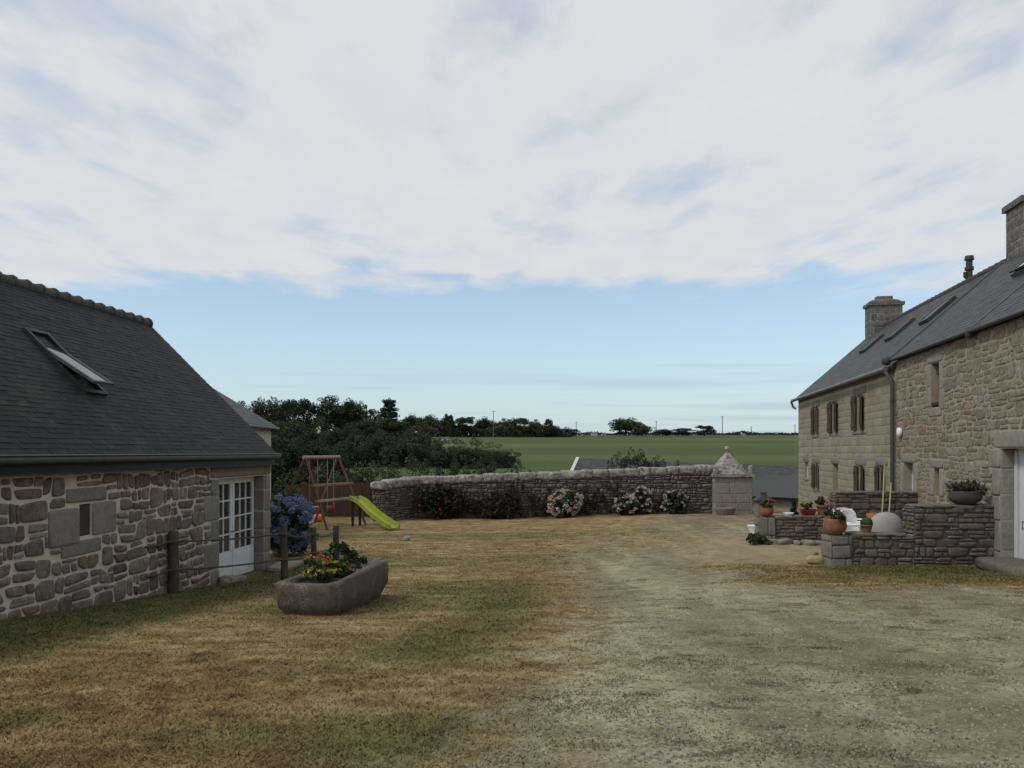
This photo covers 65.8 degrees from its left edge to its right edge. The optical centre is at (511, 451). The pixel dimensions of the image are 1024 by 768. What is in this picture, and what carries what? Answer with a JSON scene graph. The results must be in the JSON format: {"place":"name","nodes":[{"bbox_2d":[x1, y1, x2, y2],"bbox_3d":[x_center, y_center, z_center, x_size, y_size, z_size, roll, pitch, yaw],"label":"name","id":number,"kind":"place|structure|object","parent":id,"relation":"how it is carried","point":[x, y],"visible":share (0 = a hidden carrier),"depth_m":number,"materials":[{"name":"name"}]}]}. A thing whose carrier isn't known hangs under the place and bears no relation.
{"place":"outdoors","nodes":[
{"label":"outdoors","id":0,"kind":"place"},
{"bbox_2d":[0,435,1023,767],"bbox_3d":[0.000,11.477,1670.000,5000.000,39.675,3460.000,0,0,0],"label":"ground","id":1,"kind":"structure","parent":0,"point":[702,533],"depth_m":7.56,"materials":[{"name":"plant"}]},
{"bbox_2d":[0,271,280,619],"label":"stone cottage","id":2,"kind":"structure","parent":1,"relation":"on","point":[126,437],"depth_m":12.27,"materials":[{"name":"stone"}]},
{"bbox_2d":[219,479,233,576],"bbox_3d":[-5.655,1.545,15.376,0.105,1.990,1.043,0,0,4],"label":"door","id":3,"kind":"structure","parent":2,"relation":"in","point":[225,486],"depth_m":15.65,"materials":[{"name":"white paint"}]},
{"bbox_2d":[232,477,253,574],"bbox_3d":[-5.576,1.545,16.446,0.105,1.990,1.063,0,0,4],"label":"door","id":4,"kind":"structure","parent":2,"relation":"in","point":[242,488],"depth_m":16.47,"materials":[{"name":"white paint"}]},
{"bbox_2d":[168,531,179,592],"bbox_3d":[-5.518,1.897,12.902,0.177,1.202,0.182,0,0,0],"label":"fence post","id":5,"kind":"object","parent":1,"relation":"on","point":[173,577],"visible":0.73,"depth_m":12.84,"materials":[{"name":"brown wood"}]},
{"bbox_2d":[167,533,279,542],"bbox_3d":[-4.923,1.513,13.895,0.143,0.146,2.661,0,0,25],"label":"fence rope","id":6,"kind":"object","parent":5,"relation":"attached to","point":[175,541],"visible":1,"depth_m":13.67,"materials":[{"name":"fabric"}]},
{"bbox_2d":[167,558,281,571],"bbox_3d":[-4.923,1.987,13.895,0.143,0.174,2.661,0,0,25],"label":"fence rope","id":7,"kind":"object","parent":5,"relation":"attached to","point":[173,570],"visible":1,"depth_m":13.72,"materials":[{"name":"fabric"}]},
{"bbox_2d":[213,388,279,500],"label":"neighbouring house","id":8,"kind":"structure","parent":1,"relation":"on","point":[261,426],"depth_m":26.25,"materials":[{"name":"stone"}]},
{"bbox_2d":[244,396,279,421],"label":"broadleaf tree","id":9,"kind":"object","parent":1,"relation":"on","point":[259,409],"visible":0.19,"depth_m":175.04,"materials":[{"name":"green plant"}]},
{"bbox_2d":[260,415,288,442],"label":"broadleaf tree","id":10,"kind":"object","parent":1,"relation":"on","point":[275,424],"visible":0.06,"depth_m":115.00,"materials":[{"name":"green plant"}]},
{"bbox_2d":[271,432,286,496],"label":"broadleaf tree","id":11,"kind":"object","parent":1,"relation":"on","point":[276,448],"visible":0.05,"depth_m":59.53,"materials":[{"name":"green plant"}]},
{"bbox_2d":[280,524,287,579],"bbox_3d":[-4.378,2.033,15.202,0.142,1.261,0.143,0,0,0],"label":"fence post","id":12,"kind":"object","parent":1,"relation":"on","point":[284,555],"visible":0.73,"depth_m":15.15,"materials":[{"name":"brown wood"}]},
{"bbox_2d":[266,560,303,571],"bbox_3d":[-4.942,2.500,17.273,0.525,0.121,1.209,0,0,4],"label":"rock","id":13,"kind":"object","parent":1,"relation":"on","point":[293,565],"visible":0.76,"depth_m":16.97,"materials":[{"name":"stone"}]},
{"bbox_2d":[270,399,306,426],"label":"broadleaf tree","id":14,"kind":"object","parent":1,"relation":"on","point":[285,409],"visible":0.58,"depth_m":167.75,"materials":[{"name":"green plant"}]},
{"bbox_2d":[274,419,310,445],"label":"broadleaf tree","id":15,"kind":"object","parent":1,"relation":"on","point":[299,427],"visible":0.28,"depth_m":123.00,"materials":[{"name":"green plant"}]},
{"bbox_2d":[271,425,314,501],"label":"broadleaf tree","id":16,"kind":"object","parent":1,"relation":"on","point":[298,448],"visible":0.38,"depth_m":60.49,"materials":[{"name":"green plant"}]},
{"bbox_2d":[271,468,316,504],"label":"hedge bush","id":17,"kind":"object","parent":1,"relation":"on","point":[294,491],"visible":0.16,"depth_m":41.63,"materials":[{"name":"green plant"}]},
{"bbox_2d":[270,493,318,555],"bbox_3d":[-5.707,1.863,19.929,1.686,1.669,1.687,0,0,0],"label":"blue hydrangea","id":18,"kind":"object","parent":1,"relation":"on","point":[287,510],"visible":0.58,"depth_m":19.60,"materials":[{"name":"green plant"}]},
{"bbox_2d":[291,399,319,433],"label":"broadleaf tree","id":19,"kind":"object","parent":1,"relation":"on","point":[309,406],"visible":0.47,"depth_m":170.53,"materials":[{"name":"green plant"}]},
{"bbox_2d":[293,417,331,448],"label":"broadleaf tree","id":20,"kind":"object","parent":1,"relation":"on","point":[314,435],"visible":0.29,"depth_m":124.49,"materials":[{"name":"green plant"}]},
{"bbox_2d":[310,527,316,567],"bbox_3d":[-4.338,2.196,17.302,0.142,1.081,0.143,0,0,0],"label":"fence post","id":21,"kind":"object","parent":1,"relation":"on","point":[313,544],"visible":0.68,"depth_m":17.25,"materials":[{"name":"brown wood"}]},
{"bbox_2d":[286,433,346,483],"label":"broadleaf tree","id":22,"kind":"object","parent":1,"relation":"on","point":[317,451],"visible":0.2,"depth_m":63.30,"materials":[{"name":"green plant"}]},
{"bbox_2d":[308,395,342,430],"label":"broadleaf tree","id":23,"kind":"object","parent":1,"relation":"on","point":[324,408],"visible":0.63,"depth_m":169.47,"materials":[{"name":"green plant"}]},
{"bbox_2d":[274,558,388,615],"bbox_3d":[-2.464,2.021,11.197,0.940,0.716,2.480,0,0,7],"label":"granite trough","id":24,"kind":"object","parent":1,"relation":"on","point":[333,596],"visible":0.84,"depth_m":10.13,"materials":[{"name":"stone"}]},
{"bbox_2d":[301,554,330,568],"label":"flowering plant","id":25,"kind":"object","parent":24,"relation":"on","point":[309,561],"visible":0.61,"depth_m":10.86,"materials":[{"name":"orange plant"}]},
{"bbox_2d":[302,562,337,582],"bbox_3d":[-2.559,1.629,10.588,0.458,0.264,0.426,0,0,-36],"label":"flowering plant","id":26,"kind":"object","parent":24,"relation":"in","point":[320,573],"visible":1,"depth_m":10.51,"materials":[{"name":"yellow plant"}]},
{"bbox_2d":[322,559,350,577],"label":"flowering plant","id":27,"kind":"object","parent":24,"relation":"in","point":[343,568],"visible":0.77,"depth_m":10.95,"materials":[{"name":"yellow plant"}]},
{"bbox_2d":[318,541,359,566],"bbox_3d":[-2.513,1.516,11.510,0.592,0.490,0.582,0,0,0],"label":"flowering plant","id":28,"kind":"object","parent":24,"relation":"on","point":[344,549],"visible":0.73,"depth_m":11.42,"materials":[{"name":"green plant"}]},
{"bbox_2d":[311,445,354,481],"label":"broadleaf tree","id":29,"kind":"object","parent":1,"relation":"on","point":[345,461],"visible":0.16,"depth_m":63.45,"materials":[{"name":"green plant"}]},
{"bbox_2d":[300,482,370,516],"bbox_3d":[-7.188,2.000,32.269,2.875,1.500,0.162,0,0,0],"label":"board fence","id":30,"kind":"object","parent":1,"relation":"on","point":[342,508],"visible":0.48,"depth_m":32.19,"materials":[{"name":"brown wood"}]},
{"bbox_2d":[298,464,372,501],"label":"hedge bush","id":31,"kind":"object","parent":1,"relation":"on","point":[321,474],"visible":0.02,"depth_m":40.30,"materials":[{"name":"green plant"}]},
{"bbox_2d":[333,525,338,558],"bbox_3d":[-4.268,2.289,19.202,0.158,0.982,0.161,0,0,0],"label":"fence post","id":32,"kind":"object","parent":1,"relation":"on","point":[336,535],"visible":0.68,"depth_m":19.14,"materials":[{"name":"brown wood"}]},
{"bbox_2d":[317,421,360,452],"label":"broadleaf tree","id":33,"kind":"object","parent":1,"relation":"on","point":[335,435],"visible":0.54,"depth_m":116.08,"materials":[{"name":"green plant"}]},
{"bbox_2d":[285,455,399,529],"bbox_3d":[-5.867,1.424,27.849,4.737,2.562,2.572,0,0,12],"label":"play set","id":34,"kind":"object","parent":1,"relation":"on","point":[368,507],"visible":0.94,"depth_m":27.54,"materials":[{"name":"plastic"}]},
{"bbox_2d":[326,459,334,512],"bbox_3d":[-6.556,1.200,28.596,0.375,2.000,0.295,0,0,-35],"label":"bucket swing","id":35,"kind":"object","parent":34,"relation":"hanging from","point":[330,508],"visible":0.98,"depth_m":28.48,"materials":[{"name":"plastic"}]},
{"bbox_2d":[331,397,358,432],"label":"broadleaf tree","id":36,"kind":"object","parent":1,"relation":"on","point":[342,422],"visible":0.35,"depth_m":169.92,"materials":[{"name":"green plant"}]},
{"bbox_2d":[338,400,367,434],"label":"broadleaf tree","id":37,"kind":"object","parent":1,"relation":"on","point":[351,407],"visible":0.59,"depth_m":168.99,"materials":[{"name":"green plant"}]},
{"bbox_2d":[333,439,376,467],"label":"scrub bush","id":38,"kind":"object","parent":1,"relation":"on","point":[355,454],"visible":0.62,"depth_m":87.58,"materials":[{"name":"green plant"}]},
{"bbox_2d":[321,460,391,503],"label":"hedge bush","id":39,"kind":"object","parent":1,"relation":"on","point":[358,478],"visible":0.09,"depth_m":41.64,"materials":[{"name":"green plant"}]},
{"bbox_2d":[363,409,381,433],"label":"broadleaf tree","id":40,"kind":"object","parent":1,"relation":"on","point":[371,414],"visible":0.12,"depth_m":174.78,"materials":[{"name":"green plant"}]},
{"bbox_2d":[352,420,393,443],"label":"broadleaf tree","id":41,"kind":"object","parent":1,"relation":"on","point":[371,426],"visible":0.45,"depth_m":119.64,"materials":[{"name":"green plant"}]},
{"bbox_2d":[347,428,405,466],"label":"scrub bush","id":42,"kind":"object","parent":1,"relation":"on","point":[376,444],"visible":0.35,"depth_m":91.28,"materials":[{"name":"green plant"}]},
{"bbox_2d":[367,458,397,481],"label":"hedge bush","id":43,"kind":"object","parent":1,"relation":"on","point":[388,468],"visible":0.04,"depth_m":46.80,"materials":[{"name":"green plant"}]},
{"bbox_2d":[378,397,399,432],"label":"cedar tree","id":44,"kind":"object","parent":1,"relation":"on","point":[388,410],"visible":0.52,"depth_m":164.26,"materials":[{"name":"green plant"}]},
{"bbox_2d":[380,417,411,442],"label":"broadleaf tree","id":45,"kind":"object","parent":1,"relation":"on","point":[394,424],"visible":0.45,"depth_m":120.36,"materials":[{"name":"green plant"}]},
{"bbox_2d":[376,430,428,466],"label":"scrub bush","id":46,"kind":"object","parent":1,"relation":"on","point":[391,453],"visible":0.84,"depth_m":87.98,"materials":[{"name":"green plant"}]},
{"bbox_2d":[388,454,420,478],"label":"hedge bush","id":47,"kind":"object","parent":1,"relation":"on","point":[416,465],"visible":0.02,"depth_m":48.41,"materials":[{"name":"green plant"}]},
{"bbox_2d":[400,415,420,428],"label":"broadleaf tree","id":48,"kind":"object","parent":1,"relation":"on","point":[412,419],"visible":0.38,"depth_m":338.28,"materials":[{"name":"green plant"}]},
{"bbox_2d":[397,420,439,449],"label":"broadleaf tree","id":49,"kind":"object","parent":1,"relation":"on","point":[421,431],"visible":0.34,"depth_m":113.33,"materials":[{"name":"green plant"}]},
{"bbox_2d":[398,433,443,466],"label":"scrub bush","id":50,"kind":"object","parent":1,"relation":"on","point":[424,448],"visible":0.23,"depth_m":89.42,"materials":[{"name":"green plant"}]},
{"bbox_2d":[414,414,441,436],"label":"broadleaf tree","id":51,"kind":"object","parent":1,"relation":"on","point":[429,419],"visible":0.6,"depth_m":323.08,"materials":[{"name":"green plant"}]},
{"bbox_2d":[417,458,440,475],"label":"hedge bush","id":52,"kind":"object","parent":1,"relation":"on","point":[425,466],"visible":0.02,"depth_m":47.37,"materials":[{"name":"green plant"}]},
{"bbox_2d":[289,425,571,453],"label":"undergrowth","id":53,"kind":"object","parent":1,"relation":"on","point":[487,432],"visible":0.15,"depth_m":330.39,"materials":[{"name":"green plant"}]},
{"bbox_2d":[414,478,465,519],"bbox_3d":[-2.852,1.899,31.158,2.082,1.717,1.240,0,0,0],"label":"rose bush","id":54,"kind":"object","parent":1,"relation":"on","point":[428,503],"visible":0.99,"depth_m":31.01,"materials":[{"name":"green plant"}]},
{"bbox_2d":[423,436,471,467],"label":"scrub bush","id":55,"kind":"object","parent":1,"relation":"on","point":[440,458],"visible":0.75,"depth_m":85.83,"materials":[{"name":"green plant"}]},
{"bbox_2d":[442,413,454,435],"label":"broadleaf tree","id":56,"kind":"object","parent":1,"relation":"on","point":[451,421],"visible":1,"depth_m":323.60,"materials":[{"name":"green plant"}]},
{"bbox_2d":[435,456,470,475],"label":"hedge bush","id":57,"kind":"object","parent":1,"relation":"on","point":[454,470],"visible":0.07,"depth_m":48.25,"materials":[{"name":"green plant"}]},
{"bbox_2d":[452,417,479,436],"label":"broadleaf tree","id":58,"kind":"object","parent":1,"relation":"on","point":[460,423],"visible":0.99,"depth_m":326.23,"materials":[{"name":"green plant"}]},
{"bbox_2d":[447,437,493,468],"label":"scrub bush","id":59,"kind":"object","parent":1,"relation":"on","point":[475,454],"visible":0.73,"depth_m":85.54,"materials":[{"name":"green plant"}]},
{"bbox_2d":[462,459,485,474],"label":"hedge bush","id":60,"kind":"object","parent":1,"relation":"on","point":[468,469],"visible":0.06,"depth_m":46.86,"materials":[{"name":"green plant"}]},
{"bbox_2d":[470,416,496,428],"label":"broadleaf tree","id":61,"kind":"object","parent":1,"relation":"on","point":[482,423],"visible":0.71,"depth_m":339.57,"materials":[{"name":"green plant"}]},
{"bbox_2d":[477,442,502,462],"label":"scrub bush","id":62,"kind":"object","parent":1,"relation":"on","point":[493,451],"visible":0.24,"depth_m":92.57,"materials":[{"name":"green plant"}]},
{"bbox_2d":[477,457,510,473],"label":"hedge bush","id":63,"kind":"object","parent":1,"relation":"on","point":[489,469],"visible":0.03,"depth_m":46.94,"materials":[{"name":"green plant"}]},
{"bbox_2d":[481,491,518,518],"bbox_3d":[-0.457,2.133,31.115,1.521,1.240,0.971,0,0,0],"label":"bare shrub","id":64,"kind":"object","parent":1,"relation":"on","point":[499,505],"visible":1,"depth_m":30.91,"materials":[{"name":"brown plant"}]},
{"bbox_2d":[490,449,520,467],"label":"scrub bush","id":65,"kind":"object","parent":1,"relation":"on","point":[505,460],"visible":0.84,"depth_m":86.52,"materials":[{"name":"green plant"}]},
{"bbox_2d":[0,518,1023,767],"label":"lawn grass","id":66,"kind":"structure","parent":1,"relation":"on","point":[954,576],"depth_m":6.32,"materials":[{"name":"plant"}]},
{"bbox_2d":[505,417,531,436],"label":"broadleaf tree","id":67,"kind":"object","parent":1,"relation":"on","point":[514,426],"visible":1,"depth_m":324.35,"materials":[{"name":"green plant"}]},
{"bbox_2d":[523,419,543,436],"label":"broadleaf tree","id":68,"kind":"object","parent":1,"relation":"on","point":[536,425],"visible":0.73,"depth_m":332.45,"materials":[{"name":"green plant"}]},
{"bbox_2d":[370,464,713,520],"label":"enclosing wall","id":69,"kind":"structure","parent":1,"relation":"on","point":[394,499],"depth_m":31.46,"materials":[{"name":"stone"}]},
{"bbox_2d":[415,480,697,518],"bbox_3d":[1.769,1.903,31.448,11.297,1.560,0.341,0,0,0],"label":"wall creeper","id":70,"kind":"object","parent":69,"relation":"attached to","point":[477,508],"depth_m":31.42,"materials":[{"name":"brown plant"}]},
{"bbox_2d":[538,423,563,436],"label":"broadleaf tree","id":71,"kind":"object","parent":1,"relation":"on","point":[551,430],"visible":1,"depth_m":322.94,"materials":[{"name":"green plant"}]},
{"bbox_2d":[546,488,583,518],"bbox_3d":[2.072,2.035,30.858,1.495,1.277,1.034,0,0,0],"label":"white hydrangea","id":72,"kind":"object","parent":1,"relation":"on","point":[564,501],"visible":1,"depth_m":30.68,"materials":[{"name":"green plant"}]},
{"bbox_2d":[612,493,640,515],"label":"white hydrangea","id":73,"kind":"object","parent":1,"relation":"on","point":[623,506],"visible":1,"depth_m":30.82,"materials":[{"name":"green plant"}]},
{"bbox_2d":[608,417,644,435],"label":"tree","id":74,"kind":"object","parent":1,"relation":"on","point":[620,425],"visible":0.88,"depth_m":375.66,"materials":[{"name":"green plant"}]},
{"bbox_2d":[620,446,660,468],"bbox_3d":[6.152,1.692,37.250,2.190,3.901,1.986,0,0,-30],"label":"purple shrub","id":75,"kind":"object","parent":1,"relation":"on","point":[640,464],"visible":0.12,"depth_m":37.37,"materials":[{"name":"green plant"}]},
{"bbox_2d":[631,485,652,513],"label":"white hydrangea","id":76,"kind":"object","parent":1,"relation":"on","point":[640,495],"visible":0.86,"depth_m":31.14,"materials":[{"name":"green plant"}]},
{"bbox_2d":[633,423,655,435],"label":"tree","id":77,"kind":"object","parent":1,"relation":"on","point":[641,428],"visible":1,"depth_m":366.89,"materials":[{"name":"green plant"}]},
{"bbox_2d":[660,489,688,513],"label":"white hydrangea","id":78,"kind":"object","parent":1,"relation":"on","point":[677,501],"visible":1,"depth_m":30.98,"materials":[{"name":"green plant"}]},
{"bbox_2d":[570,457,797,507],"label":"long outbuilding","id":79,"kind":"structure","parent":1,"relation":"on","point":[778,484],"depth_m":46.36,"materials":[{"name":"stone"}]},
{"bbox_2d":[671,428,697,435],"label":"tree","id":80,"kind":"object","parent":1,"relation":"on","point":[682,431],"visible":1,"depth_m":365.05,"materials":[{"name":"green plant"}]},
{"bbox_2d":[577,430,797,434],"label":"skyline hedgerow","id":81,"kind":"object","parent":1,"relation":"on","point":[714,433],"visible":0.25,"depth_m":397.04,"materials":[{"name":"green plant"}]},
{"bbox_2d":[694,425,717,435],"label":"tree","id":82,"kind":"object","parent":1,"relation":"on","point":[710,429],"visible":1,"depth_m":365.77,"materials":[{"name":"green plant"}]},
{"bbox_2d":[715,507,735,514],"bbox_3d":[8.250,2.310,30.600,0.814,0.270,0.592,0,0,0],"label":"stone basin","id":83,"kind":"object","parent":1,"relation":"on","point":[725,510],"visible":1,"depth_m":30.39,"materials":[{"name":"stone"}]},
{"bbox_2d":[710,446,754,513],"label":"gate pillar","id":84,"kind":"structure","parent":1,"relation":"on","point":[732,483],"depth_m":31.00,"materials":[{"name":"stone"}]},
{"bbox_2d":[483,574,1023,767],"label":"gravel weeds","id":85,"kind":"object","parent":1,"relation":"on","point":[772,726],"visible":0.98,"depth_m":5.65,"materials":[{"name":"green plant"}]},
{"bbox_2d":[746,532,771,544],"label":"weed clump","id":86,"kind":"object","parent":1,"relation":"on","point":[755,538],"visible":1,"depth_m":20.43,"materials":[{"name":"green plant"}]},
{"bbox_2d":[752,492,774,515],"bbox_3d":[8.418,1.893,26.500,0.620,1.070,0.550,0,0,0],"label":"garden barbecue","id":87,"kind":"object","parent":1,"relation":"on","point":[762,496],"visible":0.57,"depth_m":26.36,"materials":[{"name":"stone"}]},
{"bbox_2d":[806,555,823,564],"bbox_3d":[6.327,2.258,16.452,0.418,0.201,0.278,0,0,0],"label":"loose rock","id":88,"kind":"object","parent":1,"relation":"on","point":[815,559],"visible":0.97,"depth_m":16.34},
{"bbox_2d":[754,491,917,542],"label":"terrace wall","id":89,"kind":"structure","parent":1,"relation":"on","point":[861,504],"depth_m":20.65,"materials":[{"name":"stone"}]},
{"bbox_2d":[841,510,859,533],"bbox_3d":[8.105,1.874,18.625,0.628,0.954,0.664,0,0,-29],"label":"garden chair","id":90,"kind":"object","parent":1,"relation":"on","point":[852,519],"visible":0.27,"depth_m":18.88,"materials":[{"name":"white plastic"}]},
{"bbox_2d":[790,195,1023,558],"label":"farmhouse","id":91,"kind":"object","parent":1,"relation":"on","point":[925,400],"visible":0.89,"depth_m":20.45,"materials":[{"name":"stone"}]},
{"bbox_2d":[810,406,816,434],"bbox_3d":[12.420,-1.260,32.539,0.104,1.120,1.105,0,0,10],"label":"window","id":92,"kind":"structure","parent":91,"relation":"in","point":[812,409],"depth_m":32.77,"materials":[{"name":"wood"}]},
{"bbox_2d":[826,401,835,432],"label":"window shutters","id":93,"kind":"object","parent":91,"relation":"in","point":[828,407],"depth_m":29.79,"materials":[{"name":"wood"}]},
{"bbox_2d":[850,394,861,430],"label":"window shutters","id":94,"kind":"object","parent":91,"relation":"in","point":[853,398],"depth_m":26.36,"materials":[{"name":"wood"}]},
{"bbox_2d":[853,466,862,490],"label":"window shutters","id":95,"kind":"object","parent":91,"relation":"in","point":[855,468],"depth_m":26.10,"materials":[{"name":"wood"}]},
{"bbox_2d":[873,466,882,490],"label":"window shutters","id":96,"kind":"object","parent":91,"relation":"in","point":[876,468],"depth_m":23.80,"materials":[{"name":"wood"}]},
{"bbox_2d":[1014,448,1023,558],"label":"door","id":97,"kind":"structure","parent":91,"relation":"in","point":[1018,453],"depth_m":15.54,"materials":[{"name":"white paint"}]},
{"bbox_2d":[821,503,994,566],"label":"terrace wall","id":98,"kind":"structure","parent":1,"relation":"on","point":[948,534],"depth_m":16.01,"materials":[{"name":"stone"}]},
{"bbox_2d":[823,518,846,534],"bbox_3d":[6.630,1.540,16.250,0.469,0.330,0.469,0,0,0],"label":"flowerpot","id":99,"kind":"object","parent":98,"relation":"on","point":[833,527],"visible":0.89,"depth_m":16.08,"materials":[{"name":"ceramic"}]},
{"bbox_2d":[822,509,846,520],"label":"potted plant","id":100,"kind":"object","parent":99,"relation":"in","point":[838,514],"visible":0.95,"depth_m":16.12,"materials":[{"name":"green plant"}]},
{"bbox_2d":[947,490,982,504],"bbox_3d":[9.300,0.945,16.250,0.632,0.270,0.632,0,0,0],"label":"stone planter","id":101,"kind":"object","parent":98,"relation":"on","point":[965,498],"visible":0.98,"depth_m":16.02,"materials":[{"name":"stone"}]},
{"bbox_2d":[945,479,988,495],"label":"potted plant","id":102,"kind":"object","parent":101,"relation":"in","point":[969,486],"visible":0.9,"depth_m":16.16,"materials":[{"name":"green plant"}]},
{"bbox_2d":[975,557,1023,575],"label":"doorstep","id":103,"kind":"object","parent":1,"relation":"on","point":[1011,566],"visible":0.85,"depth_m":14.67,"materials":[{"name":"stone"}]},
{"bbox_2d":[0,0,1023,434],"label":"sky","id":104,"kind":"structure","parent":0,"point":[676,214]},
{"bbox_2d":[417,583,1023,767],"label":"gravel","id":105,"kind":"structure","parent":0,"point":[741,763],"depth_m":5.37,"materials":[{"name":"gravel"}]},
{"bbox_2d":[871,512,902,532],"bbox_3d":[8.371,1.850,17.691,0.821,0.990,0.687,0,0,0],"label":"covered barbecue","id":106,"kind":"object","parent":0,"point":[887,522],"visible":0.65,"depth_m":17.46,"materials":[{"name":"grey fabric"}]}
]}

